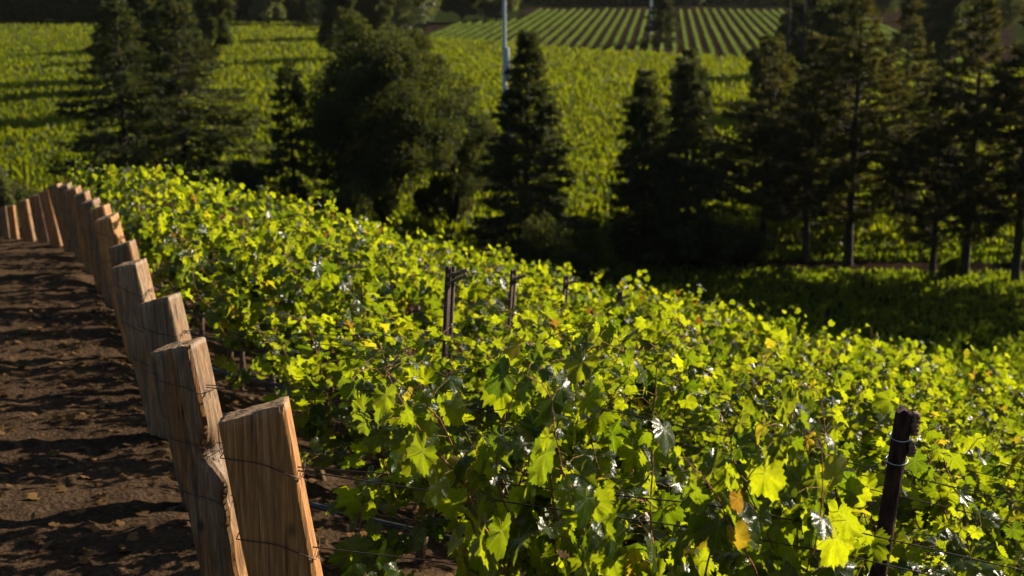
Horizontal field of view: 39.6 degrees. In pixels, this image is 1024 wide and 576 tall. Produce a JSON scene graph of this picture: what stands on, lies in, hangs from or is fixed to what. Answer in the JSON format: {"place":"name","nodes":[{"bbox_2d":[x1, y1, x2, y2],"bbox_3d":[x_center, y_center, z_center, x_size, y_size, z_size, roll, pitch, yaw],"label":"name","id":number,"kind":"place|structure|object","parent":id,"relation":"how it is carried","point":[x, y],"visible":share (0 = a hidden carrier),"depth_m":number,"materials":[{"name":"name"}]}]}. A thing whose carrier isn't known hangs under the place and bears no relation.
{"place":"outdoors","nodes":[
{"label":"outdoors","id":0,"kind":"place"},
{"bbox_2d":[0,237,987,575],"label":"dirt track","id":1,"kind":"structure","parent":0,"point":[40,277],"depth_m":9.62,"materials":[{"name":"soil"}]},
{"bbox_2d":[16,199,35,241],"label":"end post","id":2,"kind":"object","parent":1,"relation":"on","point":[26,220],"visible":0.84,"depth_m":25.73,"materials":[{"name":"brown wood"}]},
{"bbox_2d":[29,194,48,242],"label":"end post","id":3,"kind":"object","parent":1,"relation":"on","point":[39,221],"visible":0.54,"depth_m":25.32,"materials":[{"name":"brown wood"}]},
{"bbox_2d":[38,190,62,246],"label":"end post","id":4,"kind":"object","parent":1,"relation":"on","point":[54,236],"visible":0.59,"depth_m":24.74,"materials":[{"name":"brown wood"}]},
{"bbox_2d":[47,183,73,252],"bbox_3d":[-7.558,-1.081,24.064,0.482,1.408,0.241,0,14,0],"label":"end post","id":5,"kind":"object","parent":1,"relation":"on","point":[60,217],"visible":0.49,"depth_m":23.95,"materials":[{"name":"brown wood"}]},
{"bbox_2d":[57,182,82,263],"bbox_3d":[-6.850,-0.910,22.374,0.475,1.522,0.226,0,14,0],"label":"end post","id":6,"kind":"object","parent":1,"relation":"on","point":[61,189],"visible":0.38,"depth_m":22.25,"materials":[{"name":"brown wood"}]},
{"bbox_2d":[65,185,92,274],"bbox_3d":[-6.165,-0.708,20.580,0.479,1.564,0.241,0,14,0],"label":"end post","id":7,"kind":"object","parent":1,"relation":"on","point":[71,192],"visible":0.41,"depth_m":20.45,"materials":[{"name":"brown wood"}]},
{"bbox_2d":[73,190,102,293],"bbox_3d":[-5.493,-0.504,18.784,0.461,1.591,0.217,0,14,0],"label":"end post","id":8,"kind":"object","parent":1,"relation":"on","point":[81,197],"visible":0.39,"depth_m":18.66,"materials":[{"name":"brown wood"}]},
{"bbox_2d":[80,198,113,307],"bbox_3d":[-4.849,-0.290,16.985,0.482,1.587,0.241,0,14,0],"label":"end post","id":9,"kind":"object","parent":1,"relation":"on","point":[86,205],"visible":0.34,"depth_m":16.86,"materials":[{"name":"brown wood"}]},
{"bbox_2d":[93,212,131,362],"bbox_3d":[-3.627,0.097,13.388,0.496,1.622,0.241,0,14,0],"label":"end post","id":10,"kind":"object","parent":1,"relation":"on","point":[108,231],"visible":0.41,"depth_m":13.20,"materials":[{"name":"brown wood"}]},
{"bbox_2d":[66,160,165,236],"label":"grapevine","id":11,"kind":"object","parent":1,"relation":"on","point":[112,169],"visible":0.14,"depth_m":23.43,"materials":[{"name":"plant"}]},
{"bbox_2d":[108,239,139,266],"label":"end post","id":12,"kind":"object","parent":1,"relation":"on","point":[127,251],"visible":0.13,"depth_m":11.44,"materials":[{"name":"brown wood"}]},
{"bbox_2d":[65,162,185,258],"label":"grapevine","id":13,"kind":"object","parent":1,"relation":"on","point":[125,179],"visible":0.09,"depth_m":21.87,"materials":[{"name":"plant"}]},
{"bbox_2d":[110,258,167,439],"bbox_3d":[-2.493,0.535,9.875,0.477,1.501,0.241,0,14,0],"label":"end post","id":14,"kind":"object","parent":1,"relation":"on","point":[132,282],"visible":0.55,"depth_m":9.74,"materials":[{"name":"brown wood"}]},
{"bbox_2d":[100,163,218,289],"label":"grapevine","id":15,"kind":"object","parent":1,"relation":"on","point":[148,172],"visible":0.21,"depth_m":20.27,"materials":[{"name":"plant"}]},
{"bbox_2d":[100,180,229,275],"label":"grapevine","id":16,"kind":"object","parent":1,"relation":"on","point":[124,202],"visible":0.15,"depth_m":18.20,"materials":[{"name":"plant"}]},
{"bbox_2d":[138,293,191,508],"bbox_3d":[-1.845,0.748,8.070,0.423,1.493,0.239,3,14,10],"label":"end post","id":17,"kind":"object","parent":1,"relation":"on","point":[164,322],"visible":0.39,"depth_m":7.87,"materials":[{"name":"brown wood"}]},
{"bbox_2d":[182,330,1022,532],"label":"wire trellis","id":18,"kind":"object","parent":17,"relation":"attached to","point":[482,360],"visible":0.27,"depth_m":7.67,"materials":[{"name":"grey metal"}]},
{"bbox_2d":[91,175,259,333],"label":"grapevine","id":19,"kind":"object","parent":1,"relation":"on","point":[143,248],"visible":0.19,"depth_m":16.58,"materials":[{"name":"green plant"}]},
{"bbox_2d":[149,337,247,575],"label":"end post","id":20,"kind":"object","parent":1,"relation":"on","point":[191,400],"visible":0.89,"depth_m":6.25,"materials":[{"name":"brown wood"}]},
{"bbox_2d":[206,385,1023,570],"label":"wire trellis","id":21,"kind":"object","parent":20,"relation":"attached to","point":[601,409],"visible":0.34,"depth_m":5.92,"materials":[{"name":"grey metal"}]},
{"bbox_2d":[308,501,464,540],"bbox_3d":[1.064,1.357,5.826,4.504,0.724,0.029,3,14,14],"label":"drip hose","id":22,"kind":"object","parent":21,"relation":"hanging from","point":[324,508],"visible":0.2,"depth_m":6.15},
{"bbox_2d":[132,180,331,390],"bbox_3d":[-2.653,0.045,13.101,2.131,2.039,1.304,3,14,13],"label":"grapevine","id":23,"kind":"object","parent":1,"relation":"on","point":[172,209],"visible":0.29,"depth_m":13.11,"materials":[{"name":"plant"}]},
{"bbox_2d":[151,159,338,360],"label":"grapevine","id":24,"kind":"object","parent":1,"relation":"on","point":[263,213],"visible":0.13,"depth_m":14.94,"materials":[{"name":"green plant"}]},
{"bbox_2d":[218,396,322,575],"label":"end post","id":25,"kind":"object","parent":1,"relation":"on","point":[262,458],"visible":0.99,"depth_m":4.40,"materials":[{"name":"brown wood"}]},
{"bbox_2d":[297,466,1023,575],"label":"wire trellis","id":26,"kind":"object","parent":25,"relation":"attached to","point":[617,517],"visible":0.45,"depth_m":4.22,"materials":[{"name":"grey metal"}]},
{"bbox_2d":[160,201,398,396],"bbox_3d":[-1.997,0.281,11.477,2.208,1.902,1.489,4,14,15],"label":"grapevine","id":27,"kind":"object","parent":1,"relation":"on","point":[203,287],"visible":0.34,"depth_m":11.24,"materials":[{"name":"plant"}]},
{"bbox_2d":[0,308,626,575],"bbox_3d":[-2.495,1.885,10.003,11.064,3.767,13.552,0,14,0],"label":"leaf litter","id":28,"kind":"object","parent":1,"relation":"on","point":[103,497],"visible":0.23,"depth_m":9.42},
{"bbox_2d":[161,204,486,480],"bbox_3d":[-1.190,0.446,9.626,2.052,1.988,1.392,3,14,13],"label":"grapevine","id":29,"kind":"object","parent":1,"relation":"on","point":[314,283],"visible":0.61,"depth_m":9.50,"materials":[{"name":"plant"}]},
{"bbox_2d":[297,213,410,283],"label":"grapevine","id":30,"kind":"object","parent":1,"relation":"on","point":[331,231],"visible":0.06,"depth_m":14.56,"materials":[{"name":"green plant"}]},
{"bbox_2d":[256,228,463,415],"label":"grapevine","id":31,"kind":"object","parent":1,"relation":"on","point":[335,261],"visible":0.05,"depth_m":12.62,"materials":[{"name":"plant"}]},
{"bbox_2d":[245,307,583,564],"bbox_3d":[-0.579,0.873,7.858,2.003,1.516,1.467,1,14,4],"label":"grapevine","id":32,"kind":"object","parent":1,"relation":"on","point":[314,421],"visible":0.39,"depth_m":7.77,"materials":[{"name":"green plant"}]},
{"bbox_2d":[297,247,575,373],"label":"grapevine","id":33,"kind":"object","parent":1,"relation":"on","point":[431,283],"visible":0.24,"depth_m":10.97,"materials":[{"name":"plant"}]},
{"bbox_2d":[350,232,546,313],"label":"grapevine","id":34,"kind":"object","parent":1,"relation":"on","point":[396,253],"visible":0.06,"depth_m":14.20,"materials":[{"name":"plant"}]},
{"bbox_2d":[434,266,467,518],"bbox_3d":[-0.397,0.807,9.075,0.246,1.935,0.062,0,14,0],"label":"vine stake","id":35,"kind":"object","parent":1,"relation":"on","point":[451,280],"visible":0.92,"depth_m":8.90,"materials":[{"name":"metal"}]},
{"bbox_2d":[341,240,587,350],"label":"grapevine","id":36,"kind":"object","parent":1,"relation":"on","point":[523,299],"visible":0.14,"depth_m":12.49,"materials":[{"name":"plant"}]},
{"bbox_2d":[344,320,638,517],"bbox_3d":[-0.215,0.959,9.472,2.208,1.389,1.440,3,14,13],"label":"grapevine","id":37,"kind":"object","parent":1,"relation":"on","point":[500,333],"visible":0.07,"depth_m":9.56,"materials":[{"name":"green plant"}]},
{"bbox_2d":[410,228,589,310],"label":"grapevine","id":38,"kind":"object","parent":1,"relation":"on","point":[461,263],"visible":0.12,"depth_m":15.88,"materials":[{"name":"plant"}]},
{"bbox_2d":[438,261,657,350],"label":"grapevine","id":39,"kind":"object","parent":1,"relation":"on","point":[610,305],"visible":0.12,"depth_m":13.91,"materials":[{"name":"green plant"}]},
{"bbox_2d":[325,302,787,575],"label":"grapevine","id":40,"kind":"object","parent":1,"relation":"on","point":[366,501],"visible":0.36,"depth_m":5.79,"materials":[{"name":"green plant"}]},
{"bbox_2d":[447,291,707,398],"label":"grapevine","id":41,"kind":"object","parent":1,"relation":"on","point":[566,306],"visible":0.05,"depth_m":10.99,"materials":[{"name":"plant"}]},
{"bbox_2d":[502,294,677,479],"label":"grapevine","id":42,"kind":"object","parent":1,"relation":"on","point":[582,304],"visible":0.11,"depth_m":12.39,"materials":[{"name":"plant"}]},
{"bbox_2d":[371,306,890,575],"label":"grapevine","id":43,"kind":"object","parent":1,"relation":"on","point":[593,528],"visible":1,"depth_m":4.07,"materials":[{"name":"green plant"}]},
{"bbox_2d":[439,299,825,543],"bbox_3d":[0.594,0.982,7.576,2.013,1.848,1.394,0,14,1],"label":"grapevine","id":44,"kind":"object","parent":1,"relation":"on","point":[691,413],"visible":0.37,"depth_m":7.48,"materials":[{"name":"plant"}]},
{"bbox_2d":[529,300,842,475],"bbox_3d":[1.033,1.011,9.033,2.052,1.913,1.294,3,14,12],"label":"grapevine","id":45,"kind":"object","parent":1,"relation":"on","point":[672,344],"visible":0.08,"depth_m":8.89,"materials":[{"name":"plant"}]},
{"bbox_2d":[582,278,806,377],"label":"grapevine","id":46,"kind":"object","parent":1,"relation":"on","point":[642,303],"visible":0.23,"depth_m":13.82,"materials":[{"name":"green plant"}]},
{"bbox_2d":[591,334,797,474],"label":"grapevine","id":47,"kind":"object","parent":1,"relation":"on","point":[740,370],"visible":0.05,"depth_m":10.57,"materials":[{"name":"plant"}]},
{"bbox_2d":[631,284,815,359],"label":"grapevine","id":48,"kind":"object","parent":1,"relation":"on","point":[673,306],"visible":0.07,"depth_m":15.40,"materials":[{"name":"plant"}]},
{"bbox_2d":[609,298,860,407],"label":"grapevine","id":49,"kind":"object","parent":1,"relation":"on","point":[731,338],"visible":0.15,"depth_m":12.02,"materials":[{"name":"plant"}]},
{"bbox_2d":[674,299,892,390],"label":"grapevine","id":50,"kind":"object","parent":1,"relation":"on","point":[754,352],"visible":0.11,"depth_m":13.67,"materials":[{"name":"plant"}]},
{"bbox_2d":[613,397,1023,575],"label":"grapevine","id":51,"kind":"object","parent":1,"relation":"on","point":[905,556],"visible":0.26,"depth_m":5.58,"materials":[{"name":"green plant"}]},
{"bbox_2d":[722,311,920,373],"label":"grapevine","id":52,"kind":"object","parent":1,"relation":"on","point":[793,331],"visible":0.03,"depth_m":15.23,"materials":[{"name":"plant"}]},
{"bbox_2d":[696,357,1023,575],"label":"grapevine","id":53,"kind":"object","parent":1,"relation":"on","point":[886,402],"visible":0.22,"depth_m":7.14,"materials":[{"name":"green plant"}]},
{"bbox_2d":[702,333,1023,544],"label":"grapevine","id":54,"kind":"object","parent":1,"relation":"on","point":[860,373],"visible":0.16,"depth_m":8.81,"materials":[{"name":"green plant"}]},
{"bbox_2d":[741,362,1006,461],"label":"grapevine","id":55,"kind":"object","parent":1,"relation":"on","point":[957,408],"visible":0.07,"depth_m":10.54,"materials":[{"name":"plant"}]},
{"bbox_2d":[867,406,920,575],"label":"vine stake","id":56,"kind":"object","parent":1,"relation":"on","point":[905,427],"visible":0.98,"depth_m":4.87,"materials":[{"name":"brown wood"}]},
{"bbox_2d":[796,323,1012,530],"bbox_3d":[3.166,1.372,12.051,1.895,1.959,1.512,4,15,15],"label":"grapevine","id":57,"kind":"object","parent":1,"relation":"on","point":[1003,399],"visible":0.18,"depth_m":12.01,"materials":[{"name":"plant"}]},
{"bbox_2d":[817,335,1009,431],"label":"grapevine","id":58,"kind":"object","parent":1,"relation":"on","point":[909,363],"visible":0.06,"depth_m":13.30,"materials":[{"name":"plant"}]},
{"bbox_2d":[842,334,996,416],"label":"grapevine","id":59,"kind":"object","parent":1,"relation":"on","point":[954,381],"visible":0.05,"depth_m":15.17,"materials":[{"name":"green plant"}]},
{"bbox_2d":[860,406,1023,575],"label":"grapevine","id":60,"kind":"object","parent":1,"relation":"on","point":[933,493],"visible":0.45,"depth_m":5.82,"materials":[{"name":"green plant"}]},
{"bbox_2d":[872,396,1023,533],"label":"grapevine","id":61,"kind":"object","parent":1,"relation":"on","point":[979,403],"visible":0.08,"depth_m":8.74,"materials":[{"name":"plant"}]},
{"bbox_2d":[910,370,1023,505],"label":"grapevine","id":62,"kind":"object","parent":1,"relation":"on","point":[942,420],"visible":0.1,"depth_m":10.50,"materials":[{"name":"plant"}]},
{"bbox_2d":[911,364,1023,568],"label":"grapevine","id":63,"kind":"object","parent":1,"relation":"on","point":[958,396],"visible":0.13,"depth_m":11.76,"materials":[{"name":"plant"}]},
{"bbox_2d":[925,430,1023,564],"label":"grapevine","id":64,"kind":"object","parent":1,"relation":"on","point":[993,468],"visible":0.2,"depth_m":7.02,"materials":[{"name":"plant"}]},
{"bbox_2d":[957,342,1023,436],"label":"grapevine","id":65,"kind":"object","parent":1,"relation":"on","point":[980,375],"visible":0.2,"depth_m":13.37,"materials":[{"name":"plant"}]},
{"bbox_2d":[1,0,1023,393],"bbox_3d":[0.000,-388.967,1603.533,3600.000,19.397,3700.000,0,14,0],"label":"ground","id":66,"kind":"structure","parent":0,"point":[1017,26],"depth_m":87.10,"materials":[{"name":"green plant"}]},
{"bbox_2d":[0,164,20,236],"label":"bush","id":67,"kind":"object","parent":66,"relation":"on","point":[7,198],"visible":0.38,"depth_m":31.37,"materials":[{"name":"green plant"}]},
{"bbox_2d":[86,6,139,89],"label":"broadleaf tree","id":68,"kind":"object","parent":66,"relation":"on","point":[122,35],"visible":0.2,"depth_m":166.36,"materials":[{"name":"green plant"}]},
{"bbox_2d":[27,0,210,196],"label":"conifer tree","id":69,"kind":"object","parent":66,"relation":"on","point":[120,108],"visible":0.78,"depth_m":83.09,"materials":[{"name":"green plant"}]},
{"bbox_2d":[122,0,157,45],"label":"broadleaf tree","id":70,"kind":"object","parent":66,"relation":"on","point":[139,6],"visible":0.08,"depth_m":179.50,"materials":[{"name":"green plant"}]},
{"bbox_2d":[134,0,209,109],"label":"broadleaf tree","id":71,"kind":"object","parent":66,"relation":"on","point":[150,13],"visible":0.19,"depth_m":146.44,"materials":[{"name":"green plant"}]},
{"bbox_2d":[97,0,287,196],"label":"conifer tree","id":72,"kind":"object","parent":66,"relation":"on","point":[179,126],"visible":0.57,"depth_m":86.87,"materials":[{"name":"green plant"}]},
{"bbox_2d":[191,0,236,56],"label":"broadleaf tree","id":73,"kind":"object","parent":66,"relation":"on","point":[216,26],"visible":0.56,"depth_m":210.56,"materials":[{"name":"green plant"}]},
{"bbox_2d":[219,158,267,200],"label":"bush","id":74,"kind":"object","parent":66,"relation":"on","point":[249,178],"visible":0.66,"depth_m":84.16,"materials":[{"name":"green plant"}]},
{"bbox_2d":[248,0,287,23],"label":"broadleaf tree","id":75,"kind":"object","parent":66,"relation":"on","point":[268,11],"visible":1,"depth_m":293.03,"materials":[{"name":"green plant"}]},
{"bbox_2d":[253,60,339,218],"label":"conifer tree","id":76,"kind":"object","parent":66,"relation":"on","point":[294,164],"visible":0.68,"depth_m":85.74,"materials":[{"name":"green plant"}]},
{"bbox_2d":[316,0,357,54],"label":"broadleaf tree","id":77,"kind":"object","parent":66,"relation":"on","point":[334,11],"visible":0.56,"depth_m":210.37,"materials":[{"name":"green plant"}]},
{"bbox_2d":[307,176,373,228],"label":"bush","id":78,"kind":"object","parent":66,"relation":"on","point":[354,201],"visible":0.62,"depth_m":80.51,"materials":[{"name":"green plant"}]},
{"bbox_2d":[352,0,395,31],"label":"broadleaf tree","id":79,"kind":"object","parent":66,"relation":"on","point":[376,12],"visible":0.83,"depth_m":255.22,"materials":[{"name":"green plant"}]},
{"bbox_2d":[295,11,475,238],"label":"broadleaf tree","id":80,"kind":"object","parent":66,"relation":"on","point":[379,126],"visible":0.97,"depth_m":82.98,"materials":[{"name":"green plant"}]},
{"bbox_2d":[385,0,440,31],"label":"broadleaf tree","id":81,"kind":"object","parent":66,"relation":"on","point":[402,10],"visible":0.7,"depth_m":282.89,"materials":[{"name":"green plant"}]},
{"bbox_2d":[410,88,500,244],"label":"broadleaf tree","id":82,"kind":"object","parent":66,"relation":"on","point":[460,186],"visible":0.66,"depth_m":89.71,"materials":[{"name":"green plant"}]},
{"bbox_2d":[439,0,482,20],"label":"broadleaf tree","id":83,"kind":"object","parent":66,"relation":"on","point":[461,8],"visible":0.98,"depth_m":321.15,"materials":[{"name":"green plant"}]},
{"bbox_2d":[0,0,965,24],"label":"distant wood","id":84,"kind":"object","parent":66,"relation":"on","point":[16,11],"visible":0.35,"depth_m":318.30,"materials":[{"name":"green plant"}]},
{"bbox_2d":[476,0,521,20],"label":"broadleaf tree","id":85,"kind":"object","parent":66,"relation":"on","point":[494,8],"visible":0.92,"depth_m":326.16,"materials":[{"name":"green plant"}]},
{"bbox_2d":[0,20,1023,247],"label":"vineyard field","id":86,"kind":"structure","parent":66,"relation":"on","point":[36,60],"depth_m":162.01,"materials":[{"name":"green plant"}]},
{"bbox_2d":[461,29,599,277],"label":"conifer tree","id":87,"kind":"object","parent":66,"relation":"on","point":[507,168],"visible":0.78,"depth_m":81.60,"materials":[{"name":"green plant"}]},
{"bbox_2d":[517,211,572,277],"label":"bush","id":88,"kind":"object","parent":66,"relation":"on","point":[543,250],"visible":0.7,"depth_m":79.20,"materials":[{"name":"green plant"}]},
{"bbox_2d":[570,206,613,271],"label":"bush","id":89,"kind":"object","parent":66,"relation":"on","point":[592,241],"visible":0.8,"depth_m":85.28,"materials":[{"name":"green plant"}]},
{"bbox_2d":[601,68,687,268],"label":"conifer tree","id":90,"kind":"object","parent":66,"relation":"on","point":[634,192],"visible":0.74,"depth_m":87.84,"materials":[{"name":"green plant"}]},
{"bbox_2d":[625,55,747,266],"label":"conifer tree","id":91,"kind":"object","parent":66,"relation":"on","point":[703,242],"visible":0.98,"depth_m":85.95,"materials":[{"name":"green plant"}]},
{"bbox_2d":[745,32,796,100],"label":"broadleaf tree","id":92,"kind":"object","parent":66,"relation":"on","point":[754,59],"visible":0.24,"depth_m":157.19,"materials":[{"name":"green plant"}]},
{"bbox_2d":[704,37,850,238],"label":"pine tree","id":93,"kind":"object","parent":66,"relation":"on","point":[761,92],"visible":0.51,"depth_m":89.47,"materials":[{"name":"green plant"}]},
{"bbox_2d":[718,51,859,237],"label":"pine tree","id":94,"kind":"object","parent":66,"relation":"on","point":[788,78],"visible":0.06,"depth_m":95.14,"materials":[{"name":"green plant"}]},
{"bbox_2d":[775,0,827,70],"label":"broadleaf tree","id":95,"kind":"object","parent":66,"relation":"on","point":[797,15],"visible":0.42,"depth_m":185.72,"materials":[{"name":"green plant"}]},
{"bbox_2d":[724,31,894,262],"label":"pine tree","id":96,"kind":"object","parent":66,"relation":"on","point":[779,143],"visible":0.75,"depth_m":86.62,"materials":[{"name":"green plant"}]},
{"bbox_2d":[795,0,866,97],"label":"broadleaf tree","id":97,"kind":"object","parent":66,"relation":"on","point":[828,27],"visible":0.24,"depth_m":146.70,"materials":[{"name":"green plant"}]},
{"bbox_2d":[765,0,972,265],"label":"pine tree","id":98,"kind":"object","parent":66,"relation":"on","point":[868,58],"visible":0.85,"depth_m":85.00,"materials":[{"name":"green plant"}]},
{"bbox_2d":[838,0,996,230],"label":"pine tree","id":99,"kind":"object","parent":66,"relation":"on","point":[909,11],"visible":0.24,"depth_m":95.59,"materials":[{"name":"green plant"}]},
{"bbox_2d":[868,79,998,276],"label":"pine tree","id":100,"kind":"object","parent":66,"relation":"on","point":[896,180],"visible":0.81,"depth_m":83.70,"materials":[{"name":"green plant"}]},
{"bbox_2d":[910,0,973,72],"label":"broadleaf tree","id":101,"kind":"object","parent":66,"relation":"on","point":[945,17],"visible":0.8,"depth_m":185.31,"materials":[{"name":"green plant"}]},
{"bbox_2d":[884,0,1023,276],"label":"pine tree","id":102,"kind":"object","parent":66,"relation":"on","point":[971,61],"visible":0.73,"depth_m":81.93,"materials":[{"name":"green plant"}]},
{"bbox_2d":[949,2,1023,284],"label":"pine tree","id":103,"kind":"object","parent":66,"relation":"on","point":[1008,92],"visible":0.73,"depth_m":81.38,"materials":[{"name":"green plant"}]},
{"bbox_2d":[962,0,1023,40],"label":"broadleaf tree","id":104,"kind":"object","parent":66,"relation":"on","point":[1009,9],"visible":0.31,"depth_m":251.26,"materials":[{"name":"green plant"}]},
{"bbox_2d":[425,7,1012,65],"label":"field soil","id":105,"kind":"structure","parent":0,"point":[888,20],"depth_m":305.33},
{"bbox_2d":[639,0,683,46],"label":"conifer tree","id":106,"kind":"object","parent":105,"relation":"on","point":[662,25],"visible":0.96,"depth_m":257.31,"materials":[{"name":"green plant"}]},
{"bbox_2d":[658,257,1023,272],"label":"farm path","id":107,"kind":"structure","parent":0,"point":[867,266],"depth_m":88.21,"materials":[{"name":"brown soil"}]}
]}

